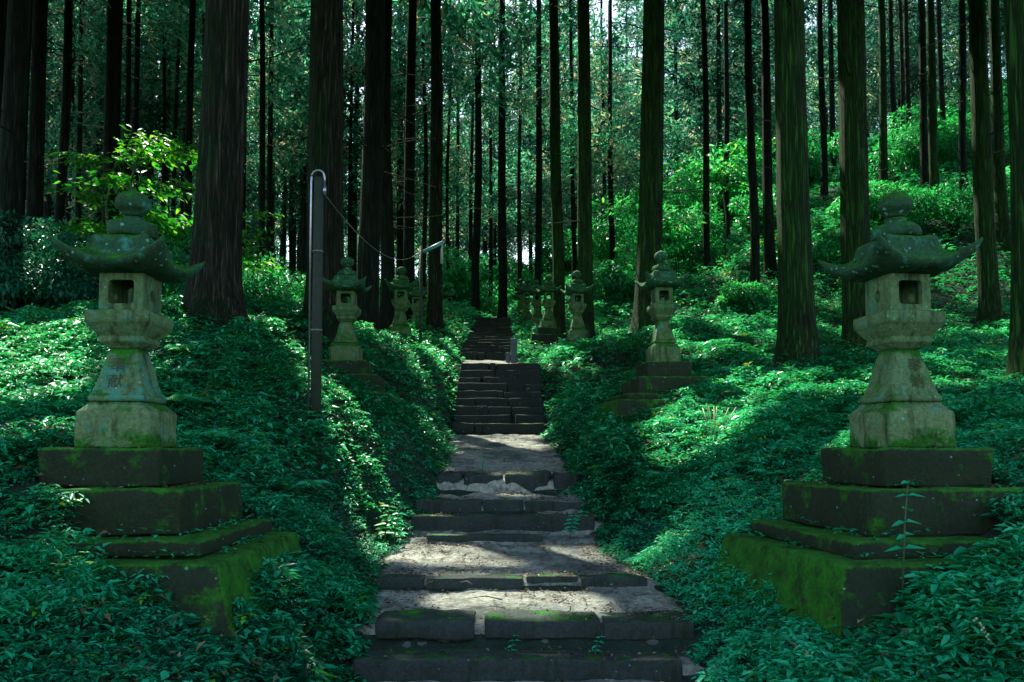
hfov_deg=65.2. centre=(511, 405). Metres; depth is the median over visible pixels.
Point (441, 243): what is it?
lamp pole
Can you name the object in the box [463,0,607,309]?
cedar tree
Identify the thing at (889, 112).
cedar tree
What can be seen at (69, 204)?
cedar tree
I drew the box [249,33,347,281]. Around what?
cedar tree
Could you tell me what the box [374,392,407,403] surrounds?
mossy platform
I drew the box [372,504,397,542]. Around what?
leafy plant
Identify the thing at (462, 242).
cedar tree
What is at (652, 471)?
fern
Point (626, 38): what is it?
cedar tree
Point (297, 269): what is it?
cedar tree
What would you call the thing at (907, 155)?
leafy shrub
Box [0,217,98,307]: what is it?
leafy shrub
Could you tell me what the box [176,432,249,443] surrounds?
fern
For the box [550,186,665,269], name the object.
leafy shrub
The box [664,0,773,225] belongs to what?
cedar tree
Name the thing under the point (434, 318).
cedar tree
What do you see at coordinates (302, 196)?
cedar tree
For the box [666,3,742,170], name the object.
cedar tree
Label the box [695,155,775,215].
leafy shrub
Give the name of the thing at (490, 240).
cedar tree
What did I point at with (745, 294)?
leafy shrub
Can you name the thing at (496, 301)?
leafy shrub
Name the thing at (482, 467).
leafy plant
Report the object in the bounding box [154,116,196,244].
cedar tree
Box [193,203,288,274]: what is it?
young broadleaf tree
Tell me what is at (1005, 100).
leafy shrub
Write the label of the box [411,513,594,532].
stone step
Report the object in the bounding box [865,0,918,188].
cedar tree
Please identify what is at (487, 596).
fallen twig
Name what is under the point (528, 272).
leafy shrub
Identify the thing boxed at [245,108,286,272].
cedar tree
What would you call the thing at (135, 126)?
cedar tree
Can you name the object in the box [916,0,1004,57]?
cedar tree
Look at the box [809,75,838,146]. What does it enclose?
cedar tree
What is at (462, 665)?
stone step
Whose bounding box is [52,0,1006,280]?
sky
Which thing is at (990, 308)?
cedar tree
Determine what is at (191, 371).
fern
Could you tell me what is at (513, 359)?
stone post
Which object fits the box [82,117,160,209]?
cedar tree
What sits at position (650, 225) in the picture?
cedar tree
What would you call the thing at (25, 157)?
cedar tree
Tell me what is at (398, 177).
cedar tree
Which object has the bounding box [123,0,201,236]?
cedar tree
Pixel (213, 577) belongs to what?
mossy platform
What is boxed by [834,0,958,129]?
cedar tree
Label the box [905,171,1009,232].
leafy shrub
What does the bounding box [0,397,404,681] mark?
ground cover
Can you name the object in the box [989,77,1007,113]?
leafy shrub
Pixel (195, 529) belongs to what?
creeping weeds
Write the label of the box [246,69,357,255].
cedar tree
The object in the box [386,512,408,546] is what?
leafy plant
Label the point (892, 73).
cedar tree
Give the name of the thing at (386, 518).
dead leaves
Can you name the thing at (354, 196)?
cedar tree
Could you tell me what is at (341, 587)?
fern
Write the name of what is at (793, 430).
fern
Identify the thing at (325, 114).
cedar tree
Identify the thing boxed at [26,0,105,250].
cedar tree
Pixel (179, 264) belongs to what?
leafy shrub
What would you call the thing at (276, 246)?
cedar tree
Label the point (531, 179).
cedar tree
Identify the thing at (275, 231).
cedar tree
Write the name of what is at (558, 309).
cedar tree
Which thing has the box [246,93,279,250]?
cedar tree
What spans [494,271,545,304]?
leafy shrub
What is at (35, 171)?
cedar tree
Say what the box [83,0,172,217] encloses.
cedar tree
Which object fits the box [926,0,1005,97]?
cedar tree
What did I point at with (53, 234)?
leafy shrub
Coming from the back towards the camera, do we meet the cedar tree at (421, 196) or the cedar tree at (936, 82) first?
the cedar tree at (936, 82)
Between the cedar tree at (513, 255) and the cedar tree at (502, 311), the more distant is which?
the cedar tree at (513, 255)
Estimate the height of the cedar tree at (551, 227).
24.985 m
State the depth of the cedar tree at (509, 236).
75.84 m
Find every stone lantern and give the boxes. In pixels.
[38,189,241,535]
[322,256,384,391]
[385,266,417,344]
[408,281,429,336]
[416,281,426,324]
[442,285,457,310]
[513,279,523,316]
[518,280,531,323]
[526,279,543,330]
[529,274,566,344]
[561,270,593,344]
[622,250,707,394]
[781,190,1023,537]
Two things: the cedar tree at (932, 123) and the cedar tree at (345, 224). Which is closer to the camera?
the cedar tree at (932, 123)
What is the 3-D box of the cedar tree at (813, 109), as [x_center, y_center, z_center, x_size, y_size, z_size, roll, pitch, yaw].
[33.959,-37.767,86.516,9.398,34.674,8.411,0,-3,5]
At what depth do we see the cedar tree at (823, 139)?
38.72 m
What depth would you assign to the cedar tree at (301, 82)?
36.55 m
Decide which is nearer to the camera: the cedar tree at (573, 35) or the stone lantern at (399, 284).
the stone lantern at (399, 284)
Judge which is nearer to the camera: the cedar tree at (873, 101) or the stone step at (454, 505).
the stone step at (454, 505)
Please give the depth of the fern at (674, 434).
10.31 m
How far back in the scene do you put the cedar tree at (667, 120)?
34.39 m
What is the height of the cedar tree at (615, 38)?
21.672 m
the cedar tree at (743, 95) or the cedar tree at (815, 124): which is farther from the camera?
the cedar tree at (815, 124)
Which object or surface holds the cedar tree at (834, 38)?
on the ground at (480, 640)
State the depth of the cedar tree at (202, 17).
38.91 m
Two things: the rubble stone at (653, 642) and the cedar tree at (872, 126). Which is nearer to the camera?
the rubble stone at (653, 642)
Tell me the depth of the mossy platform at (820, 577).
4.76 m
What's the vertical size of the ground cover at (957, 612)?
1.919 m
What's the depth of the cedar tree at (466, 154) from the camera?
96.49 m
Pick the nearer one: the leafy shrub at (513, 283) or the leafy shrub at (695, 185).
the leafy shrub at (695, 185)
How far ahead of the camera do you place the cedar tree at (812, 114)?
77.67 m
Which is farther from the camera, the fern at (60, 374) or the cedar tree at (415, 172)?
the cedar tree at (415, 172)
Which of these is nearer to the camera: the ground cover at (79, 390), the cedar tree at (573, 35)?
the ground cover at (79, 390)
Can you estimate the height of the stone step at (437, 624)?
0.166 m
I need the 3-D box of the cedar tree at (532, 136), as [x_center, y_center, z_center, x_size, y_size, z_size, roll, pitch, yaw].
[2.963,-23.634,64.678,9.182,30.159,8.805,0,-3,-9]
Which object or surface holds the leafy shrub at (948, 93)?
on the ground at (480, 640)
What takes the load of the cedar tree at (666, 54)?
on the ground at (480, 640)
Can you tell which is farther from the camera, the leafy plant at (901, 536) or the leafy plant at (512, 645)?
the leafy plant at (512, 645)
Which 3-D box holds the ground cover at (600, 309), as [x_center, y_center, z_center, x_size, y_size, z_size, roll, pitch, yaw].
[31.953,-13.081,54.927,65.041,25.358,72.182,0,-3,0]
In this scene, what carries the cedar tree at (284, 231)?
on the ground at (480, 640)
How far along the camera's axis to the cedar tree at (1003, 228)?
26.39 m
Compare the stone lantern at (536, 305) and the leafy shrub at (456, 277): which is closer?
the stone lantern at (536, 305)
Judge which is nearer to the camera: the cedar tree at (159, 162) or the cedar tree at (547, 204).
the cedar tree at (159, 162)
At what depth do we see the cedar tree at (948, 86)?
75.77 m
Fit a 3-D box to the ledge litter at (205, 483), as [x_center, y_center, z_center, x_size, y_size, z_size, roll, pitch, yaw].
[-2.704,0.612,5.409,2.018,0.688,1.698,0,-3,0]
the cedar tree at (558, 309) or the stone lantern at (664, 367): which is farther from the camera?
the cedar tree at (558, 309)
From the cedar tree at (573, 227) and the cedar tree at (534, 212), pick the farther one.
the cedar tree at (534, 212)
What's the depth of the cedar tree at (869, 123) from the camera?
82.80 m
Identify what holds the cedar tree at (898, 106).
on the ground at (480, 640)
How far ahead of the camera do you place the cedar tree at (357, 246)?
88.05 m
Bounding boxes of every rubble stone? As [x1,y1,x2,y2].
[402,641,410,647]
[646,639,658,644]
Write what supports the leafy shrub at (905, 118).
on the ground at (480, 640)
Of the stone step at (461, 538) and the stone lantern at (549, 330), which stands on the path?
the stone step at (461, 538)
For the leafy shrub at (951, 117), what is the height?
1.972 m
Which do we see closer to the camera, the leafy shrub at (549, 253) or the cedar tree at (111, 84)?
the cedar tree at (111, 84)
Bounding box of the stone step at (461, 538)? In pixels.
[426,533,542,542]
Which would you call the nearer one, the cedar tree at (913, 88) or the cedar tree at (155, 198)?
the cedar tree at (155, 198)
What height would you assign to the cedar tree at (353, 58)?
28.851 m
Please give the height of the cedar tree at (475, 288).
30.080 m
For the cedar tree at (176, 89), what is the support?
on the ground at (480, 640)
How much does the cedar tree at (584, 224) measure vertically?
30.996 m
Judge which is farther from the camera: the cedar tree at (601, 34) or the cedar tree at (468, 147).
the cedar tree at (468, 147)
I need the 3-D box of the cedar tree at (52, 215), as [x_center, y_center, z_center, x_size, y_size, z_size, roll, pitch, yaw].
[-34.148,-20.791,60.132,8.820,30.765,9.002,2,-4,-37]
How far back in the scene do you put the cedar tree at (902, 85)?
53.19 m
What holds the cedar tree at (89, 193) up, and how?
on the ground at (480, 640)
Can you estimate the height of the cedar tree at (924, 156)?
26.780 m
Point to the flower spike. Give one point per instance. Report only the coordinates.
(983, 627)
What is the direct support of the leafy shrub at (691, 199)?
on the ground at (480, 640)
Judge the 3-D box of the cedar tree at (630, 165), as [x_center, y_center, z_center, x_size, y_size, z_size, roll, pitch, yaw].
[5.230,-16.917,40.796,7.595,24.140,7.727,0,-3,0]
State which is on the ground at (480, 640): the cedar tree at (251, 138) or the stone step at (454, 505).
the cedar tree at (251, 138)
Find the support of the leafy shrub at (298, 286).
on the ground at (480, 640)
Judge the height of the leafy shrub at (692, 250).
3.703 m
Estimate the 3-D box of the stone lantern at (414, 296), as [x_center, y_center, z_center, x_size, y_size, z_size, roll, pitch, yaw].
[-3.248,-3.134,27.206,1.176,2.284,1.175,0,-3,-2]
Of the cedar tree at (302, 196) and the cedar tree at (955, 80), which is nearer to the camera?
the cedar tree at (302, 196)
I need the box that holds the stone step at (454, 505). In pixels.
[415,498,587,512]
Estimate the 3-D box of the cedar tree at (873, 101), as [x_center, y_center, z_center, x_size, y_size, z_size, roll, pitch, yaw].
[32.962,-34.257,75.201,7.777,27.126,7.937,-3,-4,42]
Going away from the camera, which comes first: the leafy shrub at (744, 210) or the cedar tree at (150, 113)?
the leafy shrub at (744, 210)
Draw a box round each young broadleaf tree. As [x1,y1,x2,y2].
[44,148,187,240]
[77,123,197,302]
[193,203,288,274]
[568,178,712,247]
[665,132,775,259]
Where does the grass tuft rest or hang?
on the ground at (480, 640)
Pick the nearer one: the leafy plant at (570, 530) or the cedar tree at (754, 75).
the leafy plant at (570, 530)
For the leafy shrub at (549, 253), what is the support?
on the ground at (480, 640)
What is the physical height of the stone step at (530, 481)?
0.348 m
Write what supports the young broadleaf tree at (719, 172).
on the ground at (480, 640)
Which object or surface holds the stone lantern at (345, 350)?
on the mossy platform at (391, 396)
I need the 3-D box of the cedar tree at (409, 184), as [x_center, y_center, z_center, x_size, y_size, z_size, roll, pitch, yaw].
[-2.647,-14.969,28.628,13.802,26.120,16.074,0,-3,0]
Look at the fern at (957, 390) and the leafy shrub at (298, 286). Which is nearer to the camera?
the fern at (957, 390)
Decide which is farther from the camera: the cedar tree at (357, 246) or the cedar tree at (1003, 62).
the cedar tree at (357, 246)
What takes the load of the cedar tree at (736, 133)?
on the ground at (480, 640)
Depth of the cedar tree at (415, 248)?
96.12 m
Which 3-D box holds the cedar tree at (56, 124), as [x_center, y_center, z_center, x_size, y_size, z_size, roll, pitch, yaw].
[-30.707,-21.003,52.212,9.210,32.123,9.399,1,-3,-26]
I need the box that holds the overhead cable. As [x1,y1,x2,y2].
[325,195,420,259]
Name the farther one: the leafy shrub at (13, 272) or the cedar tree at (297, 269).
the cedar tree at (297, 269)
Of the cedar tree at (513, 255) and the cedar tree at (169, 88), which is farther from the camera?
the cedar tree at (513, 255)
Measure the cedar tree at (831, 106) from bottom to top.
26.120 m
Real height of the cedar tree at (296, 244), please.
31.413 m
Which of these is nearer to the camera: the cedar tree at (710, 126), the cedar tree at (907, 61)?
the cedar tree at (907, 61)
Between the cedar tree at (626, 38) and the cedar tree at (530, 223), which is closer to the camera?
the cedar tree at (530, 223)
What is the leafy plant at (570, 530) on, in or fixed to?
on the path
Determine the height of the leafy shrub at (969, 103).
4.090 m
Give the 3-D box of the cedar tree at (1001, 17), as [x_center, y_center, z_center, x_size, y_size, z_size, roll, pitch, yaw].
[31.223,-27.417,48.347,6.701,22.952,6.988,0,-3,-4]
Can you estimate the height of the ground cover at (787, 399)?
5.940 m
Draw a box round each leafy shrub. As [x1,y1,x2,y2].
[0,209,98,312]
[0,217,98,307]
[23,217,88,275]
[97,241,190,295]
[133,198,192,298]
[242,251,305,304]
[247,273,305,302]
[379,244,515,313]
[450,247,528,272]
[453,255,531,310]
[480,282,512,316]
[483,256,552,285]
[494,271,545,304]
[528,227,598,273]
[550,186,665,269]
[593,252,662,310]
[613,201,738,276]
[663,145,775,232]
[666,165,712,214]
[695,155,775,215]
[714,280,777,310]
[727,185,776,240]
[729,110,836,170]
[776,220,877,263]
[808,128,838,181]
[825,178,923,226]
[868,118,971,176]
[887,104,1009,163]
[887,108,927,134]
[897,85,970,124]
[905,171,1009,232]
[915,103,970,137]
[949,88,970,114]
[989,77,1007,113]
[1003,84,1007,116]
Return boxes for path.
[346,360,704,681]
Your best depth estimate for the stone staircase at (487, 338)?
25.37 m
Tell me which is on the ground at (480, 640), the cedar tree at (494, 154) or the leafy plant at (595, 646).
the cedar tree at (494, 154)
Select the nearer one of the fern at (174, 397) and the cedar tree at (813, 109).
the fern at (174, 397)
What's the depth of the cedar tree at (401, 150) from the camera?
44.03 m
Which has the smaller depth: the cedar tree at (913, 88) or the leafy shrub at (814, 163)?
the leafy shrub at (814, 163)
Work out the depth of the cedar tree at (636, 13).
83.19 m
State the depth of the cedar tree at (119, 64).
27.62 m
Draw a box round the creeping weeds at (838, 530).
[745,474,1014,562]
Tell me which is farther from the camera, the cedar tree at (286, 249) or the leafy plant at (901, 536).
the cedar tree at (286, 249)
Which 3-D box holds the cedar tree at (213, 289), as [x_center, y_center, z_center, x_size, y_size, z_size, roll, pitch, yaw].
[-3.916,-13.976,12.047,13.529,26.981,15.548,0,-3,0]
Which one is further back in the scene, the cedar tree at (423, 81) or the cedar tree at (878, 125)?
the cedar tree at (878, 125)
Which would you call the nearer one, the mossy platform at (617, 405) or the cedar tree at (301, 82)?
the mossy platform at (617, 405)
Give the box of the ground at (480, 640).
[0,138,1023,681]
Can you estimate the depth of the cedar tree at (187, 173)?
28.51 m
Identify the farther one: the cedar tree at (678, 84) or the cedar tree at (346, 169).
the cedar tree at (678, 84)
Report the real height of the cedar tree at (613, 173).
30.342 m
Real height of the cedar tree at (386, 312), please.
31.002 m
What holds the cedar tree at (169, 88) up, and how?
on the ground at (480, 640)
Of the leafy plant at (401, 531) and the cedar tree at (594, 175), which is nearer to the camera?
the leafy plant at (401, 531)
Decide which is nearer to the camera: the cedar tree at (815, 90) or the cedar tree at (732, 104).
the cedar tree at (732, 104)
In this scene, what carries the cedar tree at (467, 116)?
on the ground at (480, 640)
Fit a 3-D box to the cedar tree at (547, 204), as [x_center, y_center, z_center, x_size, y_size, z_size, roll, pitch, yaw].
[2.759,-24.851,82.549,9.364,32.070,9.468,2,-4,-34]
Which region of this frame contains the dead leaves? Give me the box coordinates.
[0,308,1023,681]
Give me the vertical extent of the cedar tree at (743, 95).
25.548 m
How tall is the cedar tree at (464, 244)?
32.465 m
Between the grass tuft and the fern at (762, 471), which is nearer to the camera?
the fern at (762, 471)
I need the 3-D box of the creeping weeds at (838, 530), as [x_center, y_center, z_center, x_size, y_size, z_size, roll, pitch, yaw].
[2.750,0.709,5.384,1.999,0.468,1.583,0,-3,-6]
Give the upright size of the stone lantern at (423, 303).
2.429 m
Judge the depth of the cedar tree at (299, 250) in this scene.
46.49 m
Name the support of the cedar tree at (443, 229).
on the ground at (480, 640)
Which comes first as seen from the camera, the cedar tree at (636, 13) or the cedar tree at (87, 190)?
the cedar tree at (87, 190)
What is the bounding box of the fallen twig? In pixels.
[471,595,501,599]
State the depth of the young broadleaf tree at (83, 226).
13.34 m
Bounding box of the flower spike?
[973,617,999,666]
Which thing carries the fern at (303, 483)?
on the ground at (480, 640)
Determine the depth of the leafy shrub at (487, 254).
73.34 m
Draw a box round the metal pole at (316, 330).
[307,169,326,424]
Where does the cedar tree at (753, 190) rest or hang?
on the ground at (480, 640)
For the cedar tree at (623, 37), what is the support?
on the ground at (480, 640)
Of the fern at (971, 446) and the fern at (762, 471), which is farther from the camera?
the fern at (762, 471)
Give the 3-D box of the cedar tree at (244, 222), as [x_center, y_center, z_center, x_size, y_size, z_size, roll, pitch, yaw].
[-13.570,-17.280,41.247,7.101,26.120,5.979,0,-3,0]
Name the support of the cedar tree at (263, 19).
on the ground at (480, 640)
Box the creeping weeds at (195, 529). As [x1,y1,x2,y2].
[81,511,279,558]
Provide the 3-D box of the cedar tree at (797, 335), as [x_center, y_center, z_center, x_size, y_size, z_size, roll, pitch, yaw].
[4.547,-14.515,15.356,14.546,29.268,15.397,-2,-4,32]
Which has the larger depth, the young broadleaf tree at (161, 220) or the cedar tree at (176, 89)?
the cedar tree at (176, 89)
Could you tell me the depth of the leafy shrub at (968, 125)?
38.58 m
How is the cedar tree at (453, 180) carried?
on the ground at (480, 640)
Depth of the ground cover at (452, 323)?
31.14 m
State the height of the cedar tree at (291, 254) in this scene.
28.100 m
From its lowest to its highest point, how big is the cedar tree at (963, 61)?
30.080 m
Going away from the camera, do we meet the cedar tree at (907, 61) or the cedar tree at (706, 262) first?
the cedar tree at (706, 262)
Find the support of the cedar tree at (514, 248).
on the ground at (480, 640)
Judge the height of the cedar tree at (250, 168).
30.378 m
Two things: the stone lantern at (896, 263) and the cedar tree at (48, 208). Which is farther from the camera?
the cedar tree at (48, 208)
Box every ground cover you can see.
[0,293,466,544]
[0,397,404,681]
[96,292,515,341]
[508,116,1010,345]
[517,291,1023,546]
[598,418,1023,681]
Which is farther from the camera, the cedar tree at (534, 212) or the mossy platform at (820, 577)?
the cedar tree at (534, 212)
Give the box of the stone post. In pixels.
[506,338,516,362]
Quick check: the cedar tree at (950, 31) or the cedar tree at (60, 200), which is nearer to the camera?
the cedar tree at (60, 200)
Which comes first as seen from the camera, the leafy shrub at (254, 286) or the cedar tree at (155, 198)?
the leafy shrub at (254, 286)
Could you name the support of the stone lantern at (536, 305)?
on the ground at (480, 640)
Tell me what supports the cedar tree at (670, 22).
on the ground at (480, 640)
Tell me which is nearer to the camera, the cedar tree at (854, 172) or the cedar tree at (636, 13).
the cedar tree at (854, 172)
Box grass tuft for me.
[702,403,736,441]
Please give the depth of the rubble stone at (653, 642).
5.54 m
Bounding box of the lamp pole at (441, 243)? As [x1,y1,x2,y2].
[419,241,443,340]
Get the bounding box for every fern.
[26,369,79,377]
[159,344,215,354]
[164,394,218,407]
[170,368,237,375]
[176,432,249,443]
[263,479,331,490]
[289,577,361,601]
[642,470,673,475]
[659,433,687,438]
[746,469,795,476]
[780,428,841,435]
[937,386,996,392]
[947,358,989,365]
[958,445,996,452]
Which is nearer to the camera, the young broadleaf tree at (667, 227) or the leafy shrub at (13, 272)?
the leafy shrub at (13, 272)
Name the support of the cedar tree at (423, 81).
on the ground at (480, 640)
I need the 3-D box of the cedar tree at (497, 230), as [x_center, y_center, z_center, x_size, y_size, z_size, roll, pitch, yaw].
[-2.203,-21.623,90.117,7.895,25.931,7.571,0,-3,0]
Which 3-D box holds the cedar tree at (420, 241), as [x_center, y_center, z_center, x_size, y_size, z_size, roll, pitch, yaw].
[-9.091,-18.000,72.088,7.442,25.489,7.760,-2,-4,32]
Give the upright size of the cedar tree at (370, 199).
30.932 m
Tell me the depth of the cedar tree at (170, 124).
43.90 m
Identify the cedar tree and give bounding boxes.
[0,0,36,314]
[0,0,273,125]
[23,0,69,245]
[24,0,128,235]
[25,0,140,259]
[25,36,94,232]
[26,0,96,207]
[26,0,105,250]
[26,0,106,277]
[27,18,62,140]
[30,0,157,246]
[44,0,177,234]
[48,0,185,225]
[52,0,179,164]
[54,3,160,221]
[59,0,271,216]
[71,38,154,221]
[76,0,198,221]
[82,3,198,216]
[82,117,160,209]
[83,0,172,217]
[86,6,200,249]
[101,8,252,252]
[121,0,201,190]
[121,0,248,248]
[121,2,201,246]
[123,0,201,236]
[138,0,204,257]
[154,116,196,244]
[157,0,264,231]
[158,0,357,275]
[176,1,307,288]
[176,9,282,210]
[177,0,305,337]
[182,0,309,281]
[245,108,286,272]
[245,206,288,273]
[246,1,361,282]
[246,24,276,222]
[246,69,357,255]
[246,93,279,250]
[246,153,298,275]
[247,0,307,268]
[247,26,305,275]
[248,17,300,281]
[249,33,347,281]
[252,0,347,286]
[252,194,298,283]
[274,195,288,276]
[276,0,548,323]
[277,3,394,254]
[277,170,360,239]
[278,83,360,235]
[281,0,407,267]
[282,0,369,345]
[286,230,347,256]
[293,0,404,272]
[343,0,436,333]
[343,0,463,296]
[343,0,463,297]
[343,13,466,275]
[344,178,395,276]
[346,3,464,268]
[346,97,415,240]
[351,0,458,332]
[360,0,487,298]
[380,89,508,275]
[391,87,453,250]
[395,131,445,275]
[401,0,514,289]
[403,0,486,337]
[405,0,542,316]
[415,6,528,289]
[416,24,497,270]
[416,35,488,250]
[419,0,517,288]
[419,98,481,264]
[443,32,534,256]
[444,5,545,317]
[444,87,487,252]
[445,0,576,317]
[459,33,532,313]
[460,95,487,252]
[460,120,526,253]
[462,92,534,247]
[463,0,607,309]
[473,23,570,278]
[482,0,562,300]
[492,0,601,226]
[492,1,566,284]
[496,243,525,266]
[506,1,607,239]
[507,140,534,262]
[510,65,570,279]
[516,0,619,333]
[516,0,639,338]
[516,127,564,246]
[522,32,597,234]
[529,0,630,302]
[542,124,570,245]
[545,0,621,238]
[545,0,693,273]
[559,0,642,264]
[562,16,631,234]
[575,4,639,229]
[582,0,711,332]
[591,0,696,142]
[592,33,622,232]
[592,168,625,229]
[599,0,670,202]
[599,0,742,228]
[605,1,670,221]
[622,1,690,250]
[622,2,697,172]
[627,0,808,242]
[635,0,751,165]
[638,82,687,185]
[664,0,739,274]
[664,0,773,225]
[664,8,733,173]
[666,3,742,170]
[667,2,712,166]
[676,0,807,283]
[678,1,772,153]
[708,0,815,167]
[710,0,818,135]
[711,98,745,142]
[714,0,813,282]
[722,0,774,132]
[732,0,837,71]
[754,0,806,97]
[770,0,821,367]
[771,68,818,130]
[774,0,886,199]
[804,0,838,146]
[805,0,838,140]
[806,0,837,171]
[806,0,924,350]
[806,10,837,149]
[807,0,909,113]
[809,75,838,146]
[816,0,900,131]
[828,76,887,143]
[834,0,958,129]
[836,1,889,136]
[836,1,953,123]
[864,0,917,146]
[864,0,935,130]
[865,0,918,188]
[866,0,953,112]
[869,0,917,132]
[869,0,917,136]
[869,74,889,137]
[874,0,926,137]
[880,0,950,187]
[890,0,965,218]
[910,15,952,108]
[914,1,1002,113]
[915,0,1008,329]
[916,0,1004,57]
[917,0,957,139]
[925,1,989,84]
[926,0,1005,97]
[934,0,988,189]
[936,25,1003,112]
[947,0,1010,252]
[947,0,1023,387]
[966,0,1003,53]
[986,1,1005,83]
[988,50,1005,72]
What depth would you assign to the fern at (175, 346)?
9.73 m
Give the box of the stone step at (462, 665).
[353,648,682,681]
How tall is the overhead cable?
2.130 m
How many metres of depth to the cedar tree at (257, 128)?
48.59 m
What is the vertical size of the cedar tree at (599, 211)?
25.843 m
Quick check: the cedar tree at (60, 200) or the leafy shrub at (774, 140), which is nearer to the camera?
the cedar tree at (60, 200)
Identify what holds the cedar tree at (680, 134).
on the ground at (480, 640)
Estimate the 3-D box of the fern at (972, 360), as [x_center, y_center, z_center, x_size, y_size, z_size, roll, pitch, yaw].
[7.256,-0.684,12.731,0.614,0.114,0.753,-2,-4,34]
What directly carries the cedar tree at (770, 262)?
on the ground at (480, 640)
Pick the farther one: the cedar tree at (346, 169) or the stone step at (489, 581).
the cedar tree at (346, 169)
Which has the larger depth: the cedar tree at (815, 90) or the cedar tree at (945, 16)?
the cedar tree at (815, 90)
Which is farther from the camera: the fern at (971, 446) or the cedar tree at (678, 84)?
the cedar tree at (678, 84)
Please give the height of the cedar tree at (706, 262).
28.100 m
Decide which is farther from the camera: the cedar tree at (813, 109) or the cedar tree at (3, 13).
the cedar tree at (813, 109)
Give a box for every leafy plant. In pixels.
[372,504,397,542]
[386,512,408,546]
[478,455,488,471]
[507,635,520,650]
[563,515,580,537]
[588,636,604,653]
[884,480,925,589]
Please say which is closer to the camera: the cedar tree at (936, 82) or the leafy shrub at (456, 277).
the leafy shrub at (456, 277)
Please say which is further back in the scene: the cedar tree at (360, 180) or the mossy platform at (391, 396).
the cedar tree at (360, 180)
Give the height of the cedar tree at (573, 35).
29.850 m
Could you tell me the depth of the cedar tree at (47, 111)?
43.55 m
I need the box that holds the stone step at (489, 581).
[368,572,646,588]
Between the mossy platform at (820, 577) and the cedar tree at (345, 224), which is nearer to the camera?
the mossy platform at (820, 577)
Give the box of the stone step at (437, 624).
[375,609,694,640]
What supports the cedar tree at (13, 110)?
on the ground at (480, 640)
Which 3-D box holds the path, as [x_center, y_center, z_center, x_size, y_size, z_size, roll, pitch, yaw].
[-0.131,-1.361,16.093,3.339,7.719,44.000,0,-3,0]
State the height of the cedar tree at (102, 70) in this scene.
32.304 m
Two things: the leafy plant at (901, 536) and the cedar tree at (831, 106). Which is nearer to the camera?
the leafy plant at (901, 536)
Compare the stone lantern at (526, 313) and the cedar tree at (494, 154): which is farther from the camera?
the cedar tree at (494, 154)
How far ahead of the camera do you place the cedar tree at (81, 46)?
38.73 m
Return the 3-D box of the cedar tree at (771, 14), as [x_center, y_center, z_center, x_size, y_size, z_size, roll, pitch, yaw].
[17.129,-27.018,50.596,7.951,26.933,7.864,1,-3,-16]
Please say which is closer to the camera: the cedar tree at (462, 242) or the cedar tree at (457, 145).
the cedar tree at (457, 145)
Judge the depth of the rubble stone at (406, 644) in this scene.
5.53 m
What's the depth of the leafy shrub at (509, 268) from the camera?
65.95 m
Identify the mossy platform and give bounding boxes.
[37,519,303,651]
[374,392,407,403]
[594,393,705,418]
[706,519,1016,642]
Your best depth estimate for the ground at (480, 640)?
8.60 m
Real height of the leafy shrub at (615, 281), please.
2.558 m
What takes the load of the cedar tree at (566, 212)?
on the ground at (480, 640)
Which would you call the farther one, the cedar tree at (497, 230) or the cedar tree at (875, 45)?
the cedar tree at (497, 230)
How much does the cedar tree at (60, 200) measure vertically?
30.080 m
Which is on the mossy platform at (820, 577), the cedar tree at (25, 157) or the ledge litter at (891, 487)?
the ledge litter at (891, 487)
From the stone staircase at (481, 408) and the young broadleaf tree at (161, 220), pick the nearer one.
the young broadleaf tree at (161, 220)
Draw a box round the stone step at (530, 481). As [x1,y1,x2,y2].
[436,470,577,491]
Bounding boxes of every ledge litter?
[55,446,281,562]
[749,446,1023,567]
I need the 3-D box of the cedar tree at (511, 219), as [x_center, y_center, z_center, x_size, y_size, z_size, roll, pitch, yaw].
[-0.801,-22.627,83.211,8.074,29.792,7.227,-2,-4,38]
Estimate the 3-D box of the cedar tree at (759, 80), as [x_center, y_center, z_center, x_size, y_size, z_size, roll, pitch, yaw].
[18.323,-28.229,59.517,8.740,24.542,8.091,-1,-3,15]
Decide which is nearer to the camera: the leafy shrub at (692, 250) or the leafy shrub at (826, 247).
the leafy shrub at (826, 247)
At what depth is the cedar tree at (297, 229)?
67.61 m
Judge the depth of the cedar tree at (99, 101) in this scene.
44.38 m
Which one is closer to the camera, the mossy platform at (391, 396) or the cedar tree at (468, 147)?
the mossy platform at (391, 396)
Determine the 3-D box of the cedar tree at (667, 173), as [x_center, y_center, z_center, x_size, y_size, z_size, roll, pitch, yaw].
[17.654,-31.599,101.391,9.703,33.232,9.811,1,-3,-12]
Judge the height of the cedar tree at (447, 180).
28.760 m
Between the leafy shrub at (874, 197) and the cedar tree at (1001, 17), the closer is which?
the leafy shrub at (874, 197)
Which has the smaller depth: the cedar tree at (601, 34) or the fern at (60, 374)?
the fern at (60, 374)
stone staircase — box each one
[452,363,545,433]
[458,317,511,360]
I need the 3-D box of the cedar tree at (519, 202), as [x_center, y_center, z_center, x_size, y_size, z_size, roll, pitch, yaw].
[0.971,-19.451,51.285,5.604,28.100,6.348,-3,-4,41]
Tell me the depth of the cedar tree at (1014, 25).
10.11 m
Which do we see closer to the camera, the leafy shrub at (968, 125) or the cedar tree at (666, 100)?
the leafy shrub at (968, 125)

